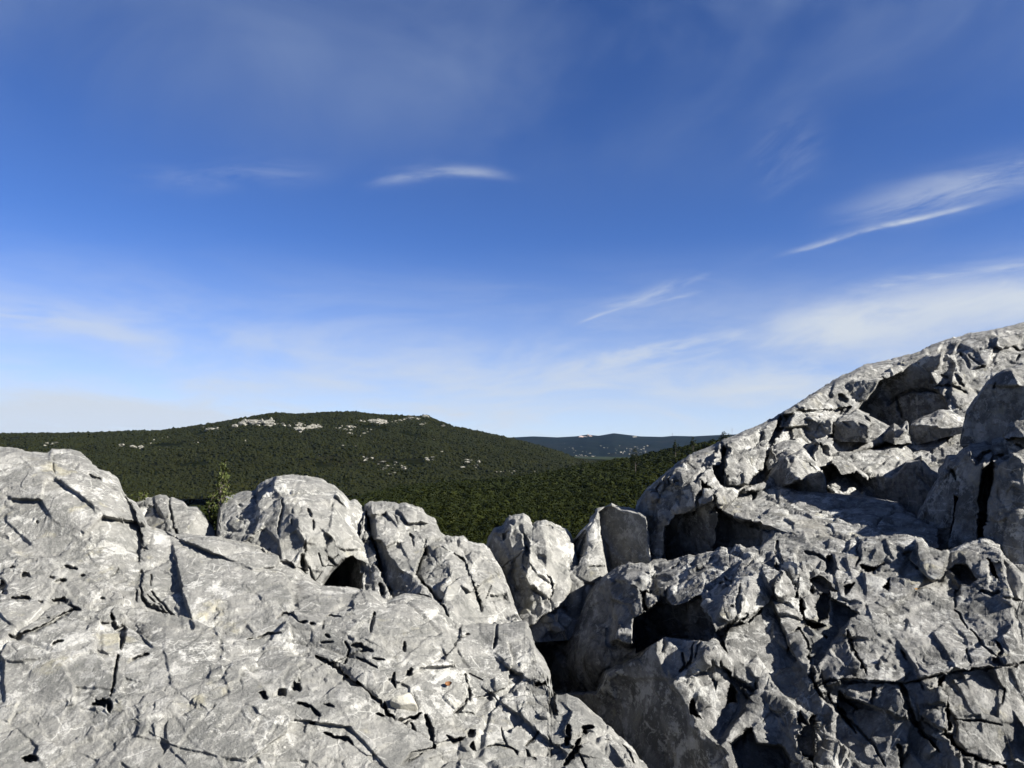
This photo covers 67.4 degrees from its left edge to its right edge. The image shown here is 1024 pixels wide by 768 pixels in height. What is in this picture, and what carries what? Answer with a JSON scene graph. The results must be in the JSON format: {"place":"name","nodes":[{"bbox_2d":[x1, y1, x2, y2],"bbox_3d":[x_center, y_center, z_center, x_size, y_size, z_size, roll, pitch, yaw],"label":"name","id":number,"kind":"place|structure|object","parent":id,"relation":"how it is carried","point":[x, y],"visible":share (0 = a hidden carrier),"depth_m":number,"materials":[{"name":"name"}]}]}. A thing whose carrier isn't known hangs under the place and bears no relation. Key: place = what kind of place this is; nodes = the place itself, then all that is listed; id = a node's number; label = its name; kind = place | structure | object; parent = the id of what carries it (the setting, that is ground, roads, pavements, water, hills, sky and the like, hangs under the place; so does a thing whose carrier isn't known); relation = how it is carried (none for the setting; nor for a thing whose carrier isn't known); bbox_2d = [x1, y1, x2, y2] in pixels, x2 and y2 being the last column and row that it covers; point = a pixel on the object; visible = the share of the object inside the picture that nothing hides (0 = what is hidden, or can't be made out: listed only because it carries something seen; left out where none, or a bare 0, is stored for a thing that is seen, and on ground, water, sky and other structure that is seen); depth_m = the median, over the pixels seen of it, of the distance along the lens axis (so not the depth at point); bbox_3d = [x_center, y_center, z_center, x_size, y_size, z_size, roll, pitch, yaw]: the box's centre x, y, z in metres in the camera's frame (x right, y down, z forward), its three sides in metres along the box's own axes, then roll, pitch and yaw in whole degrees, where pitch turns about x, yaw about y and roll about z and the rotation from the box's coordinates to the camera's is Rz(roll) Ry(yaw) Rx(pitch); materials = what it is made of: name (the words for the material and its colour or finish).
{"place":"outdoors","nodes":[
{"label":"outdoors","id":0,"kind":"place"},
{"bbox_2d":[3,418,566,500],"bbox_3d":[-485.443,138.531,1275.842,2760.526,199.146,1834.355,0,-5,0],"label":"wooded hill","id":1,"kind":"structure","parent":0,"point":[411,461],"depth_m":955.87,"materials":[{"name":"green plant"}]},
{"bbox_2d":[238,419,260,425],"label":"rock outcrop","id":2,"kind":"object","parent":1,"relation":"on","point":[252,422],"visible":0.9,"depth_m":1267.90,"materials":[{"name":"stone"}]},
{"bbox_2d":[257,417,275,426],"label":"rock outcrop","id":3,"kind":"object","parent":1,"relation":"on","point":[268,422],"visible":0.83,"depth_m":1250.72,"materials":[{"name":"stone"}]},
{"bbox_2d":[0,410,597,501],"bbox_3d":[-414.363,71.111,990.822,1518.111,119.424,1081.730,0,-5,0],"label":"hill woodland","id":4,"kind":"object","parent":1,"relation":"on","point":[171,482],"visible":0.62,"depth_m":1019.82,"materials":[{"name":"green plant"}]},
{"bbox_2d":[277,423,322,430],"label":"rock outcrop","id":5,"kind":"object","parent":1,"relation":"on","point":[310,426],"visible":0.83,"depth_m":1211.59,"materials":[{"name":"stone"}]},
{"bbox_2d":[293,422,307,432],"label":"rock outcrop","id":6,"kind":"object","parent":1,"relation":"on","point":[299,424],"visible":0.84,"depth_m":1191.44,"materials":[{"name":"stone"}]},
{"bbox_2d":[371,419,387,424],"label":"rock outcrop","id":7,"kind":"object","parent":1,"relation":"on","point":[381,421],"visible":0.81,"depth_m":1315.08,"materials":[{"name":"stone"}]},
{"bbox_2d":[182,456,674,521],"bbox_3d":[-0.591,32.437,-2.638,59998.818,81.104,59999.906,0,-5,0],"label":"ground","id":8,"kind":"structure","parent":0,"point":[197,502],"depth_m":888.93,"materials":[{"name":"green plant"}]},
{"bbox_2d":[215,474,382,595],"bbox_3d":[-1.373,1.590,5.021,1.098,1.992,2.928,2,-5,-21],"label":"limestone outcrop","id":9,"kind":"object","parent":8,"relation":"on","point":[310,526],"visible":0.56,"depth_m":4.30,"materials":[{"name":"grey stone"}]},
{"bbox_2d":[204,490,218,526],"bbox_3d":[-1.907,0.820,4.862,0.107,0.293,0.118,0,-5,0],"label":"sprig","id":10,"kind":"object","parent":9,"relation":"on","point":[209,508],"visible":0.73,"depth_m":4.84,"materials":[{"name":"green plant"}]},
{"bbox_2d":[208,459,235,532],"bbox_3d":[-1.793,0.714,4.755,0.173,0.502,0.138,0,-5,0],"label":"shrub","id":11,"kind":"object","parent":9,"relation":"on","point":[224,476],"visible":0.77,"depth_m":4.74,"materials":[{"name":"green plant"}]},
{"bbox_2d":[0,447,647,767],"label":"limestone outcrop","id":12,"kind":"object","parent":8,"relation":"on","point":[130,637],"visible":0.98,"depth_m":2.91,"materials":[{"name":"grey stone"}]},
{"bbox_2d":[136,494,215,535],"bbox_3d":[-2.108,1.318,4.830,0.559,1.228,2.202,2,-5,-26],"label":"limestone outcrop","id":13,"kind":"object","parent":12,"relation":"on","point":[168,514],"visible":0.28,"depth_m":4.55,"materials":[{"name":"grey stone"}]},
{"bbox_2d":[131,492,147,501],"bbox_3d":[-2.376,0.738,4.890,0.109,0.101,0.102,0,-5,0],"label":"sprig","id":14,"kind":"object","parent":13,"relation":"on","point":[142,496],"visible":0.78,"depth_m":4.89,"materials":[{"name":"green plant"}]},
{"bbox_2d":[390,693,417,711],"bbox_3d":[-0.381,1.128,2.708,0.097,0.070,0.068,2,-5,-21],"label":"loose stone","id":15,"kind":"object","parent":12,"relation":"on","point":[405,701],"visible":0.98,"depth_m":2.69,"materials":[{"name":"grey stone"}]},
{"bbox_2d":[539,711,549,719],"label":"loose stone","id":16,"kind":"object","parent":12,"relation":"on","point":[544,715],"visible":1,"depth_m":2.79,"materials":[{"name":"stone"}]},
{"bbox_2d":[359,501,521,629],"bbox_3d":[-0.460,1.808,4.910,1.057,2.108,3.085,1,-5,-11],"label":"limestone outcrop","id":17,"kind":"object","parent":8,"relation":"on","point":[461,579],"visible":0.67,"depth_m":4.11,"materials":[{"name":"grey stone"}]},
{"bbox_2d":[190,439,721,544],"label":"forest","id":18,"kind":"object","parent":8,"relation":"on","point":[476,511],"visible":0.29,"depth_m":387.39,"materials":[{"name":"green plant"}]},
{"bbox_2d":[486,513,578,641],"bbox_3d":[0.194,2.068,5.529,0.852,2.303,2.599,0,-5,0],"label":"limestone boulder","id":19,"kind":"object","parent":8,"relation":"on","point":[532,560],"visible":0.47,"depth_m":4.75,"materials":[{"name":"grey stone"}]},
{"bbox_2d":[541,613,554,622],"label":"loose stone","id":20,"kind":"object","parent":19,"relation":"on","point":[547,618],"visible":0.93,"depth_m":4.39,"materials":[{"name":"stone"}]},
{"bbox_2d":[550,622,563,632],"bbox_3d":[0.254,1.385,4.372,0.087,0.056,0.053,1,-5,-17],"label":"loose stone","id":21,"kind":"object","parent":19,"relation":"on","point":[555,627],"visible":1,"depth_m":4.35,"materials":[{"name":"stone"}]},
{"bbox_2d":[559,613,572,628],"bbox_3d":[0.295,1.377,4.467,0.105,0.081,0.114,3,-5,-32],"label":"loose stone","id":22,"kind":"object","parent":19,"relation":"on","point":[565,620],"visible":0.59,"depth_m":4.43,"materials":[{"name":"stone"}]},
{"bbox_2d":[579,459,586,468],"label":"oak tree","id":23,"kind":"object","parent":8,"relation":"on","point":[583,463],"visible":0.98,"depth_m":514.25,"materials":[{"name":"green plant"}]},
{"bbox_2d":[629,448,641,471],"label":"oak tree","id":24,"kind":"object","parent":8,"relation":"on","point":[634,460],"visible":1,"depth_m":461.18,"materials":[{"name":"green plant"}]},
{"bbox_2d":[672,439,678,456],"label":"oak tree","id":25,"kind":"object","parent":8,"relation":"on","point":[675,449],"visible":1,"depth_m":506.32,"materials":[{"name":"green plant"}]},
{"bbox_2d":[690,437,696,446],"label":"oak tree","id":26,"kind":"object","parent":8,"relation":"on","point":[693,443],"visible":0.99,"depth_m":542.88,"materials":[{"name":"green plant"}]},
{"bbox_2d":[719,431,730,439],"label":"oak tree","id":27,"kind":"object","parent":8,"relation":"on","point":[723,436],"visible":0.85,"depth_m":537.42,"materials":[{"name":"green plant"}]},
{"bbox_2d":[534,528,1023,767],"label":"limestone outcrop","id":28,"kind":"object","parent":8,"relation":"on","point":[789,649],"visible":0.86,"depth_m":3.26,"materials":[{"name":"grey stone"}]},
{"bbox_2d":[566,503,666,620],"bbox_3d":[0.849,1.845,5.989,0.761,1.930,2.906,-1,-5,14],"label":"limestone boulder","id":29,"kind":"object","parent":28,"relation":"on","point":[609,538],"visible":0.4,"depth_m":5.10,"materials":[{"name":"grey stone"}]},
{"bbox_2d":[635,322,1023,560],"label":"limestone ridge","id":30,"kind":"structure","parent":8,"relation":"on","point":[717,495],"depth_m":5.55,"materials":[{"name":"grey stone"}]},
{"bbox_2d":[765,440,802,469],"bbox_3d":[2.195,0.749,6.133,0.325,0.604,1.418,-2,-5,19],"label":"limestone block","id":31,"kind":"object","parent":30,"relation":"on","point":[781,450],"depth_m":5.75,"materials":[{"name":"grey stone"}]},
{"bbox_2d":[764,447,826,492],"bbox_3d":[2.144,0.853,5.849,0.470,0.743,1.732,-1,-5,17],"label":"limestone block","id":32,"kind":"object","parent":30,"relation":"on","point":[800,470],"depth_m":5.27,"materials":[{"name":"grey stone"}]},
{"bbox_2d":[804,415,832,438],"bbox_3d":[2.777,0.566,7.088,0.360,0.579,1.904,-2,-5,23],"label":"limestone block","id":33,"kind":"object","parent":30,"relation":"on","point":[816,427],"depth_m":6.33,"materials":[{"name":"grey stone"}]},
{"bbox_2d":[805,438,832,466],"bbox_3d":[2.500,0.698,6.283,0.254,0.515,1.634,-2,-5,21],"label":"limestone block","id":34,"kind":"object","parent":30,"relation":"on","point":[819,451],"depth_m":5.83,"materials":[{"name":"grey stone"}]},
{"bbox_2d":[832,408,871,442],"bbox_3d":[3.182,0.578,7.213,0.351,0.706,1.817,-2,-5,24],"label":"limestone block","id":35,"kind":"object","parent":30,"relation":"on","point":[854,426],"depth_m":6.46,"materials":[{"name":"grey stone"}]},
{"bbox_2d":[830,444,937,514],"bbox_3d":[3.252,0.991,6.793,1.079,0.973,3.034,-2,-5,22],"label":"limestone block","id":36,"kind":"object","parent":30,"relation":"on","point":[900,475],"depth_m":5.78,"materials":[{"name":"grey stone"}]},
{"bbox_2d":[882,421,911,444],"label":"limestone block","id":37,"kind":"structure","parent":30,"relation":"on","point":[895,434],"depth_m":6.60,"materials":[{"name":"grey stone"}]},
{"bbox_2d":[909,409,963,444],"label":"limestone block","id":38,"kind":"structure","parent":30,"relation":"on","point":[938,424],"depth_m":6.74,"materials":[{"name":"grey stone"}]},
{"bbox_2d":[915,437,1023,572],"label":"limestone block","id":39,"kind":"structure","parent":30,"relation":"on","point":[976,491],"depth_m":4.29,"materials":[{"name":"grey stone"}]},
{"bbox_2d":[1002,419,1023,439],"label":"limestone block","id":40,"kind":"structure","parent":39,"relation":"on","point":[1015,428],"depth_m":4.29,"materials":[{"name":"grey stone"}]},
{"bbox_2d":[960,365,1023,447],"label":"limestone block","id":41,"kind":"structure","parent":30,"relation":"on","point":[995,408],"depth_m":4.62,"materials":[{"name":"grey stone"}]},
{"bbox_2d":[0,0,1023,436],"label":"sky","id":42,"kind":"structure","parent":0,"point":[508,218],"materials":[{"name":"blue"}]},
{"bbox_2d":[509,433,735,456],"bbox_3d":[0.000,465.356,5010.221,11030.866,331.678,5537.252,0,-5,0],"label":"distant hills","id":43,"kind":"structure","parent":0,"point":[593,445],"depth_m":5531.84,"materials":[{"name":"green plant"}]},
{"bbox_2d":[619,445,647,454],"bbox_3d":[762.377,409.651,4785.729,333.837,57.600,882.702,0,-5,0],"label":"rock outcrop","id":44,"kind":"object","parent":43,"relation":"on","point":[635,451],"visible":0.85,"depth_m":4710.14,"materials":[{"name":"stone"}]}
]}

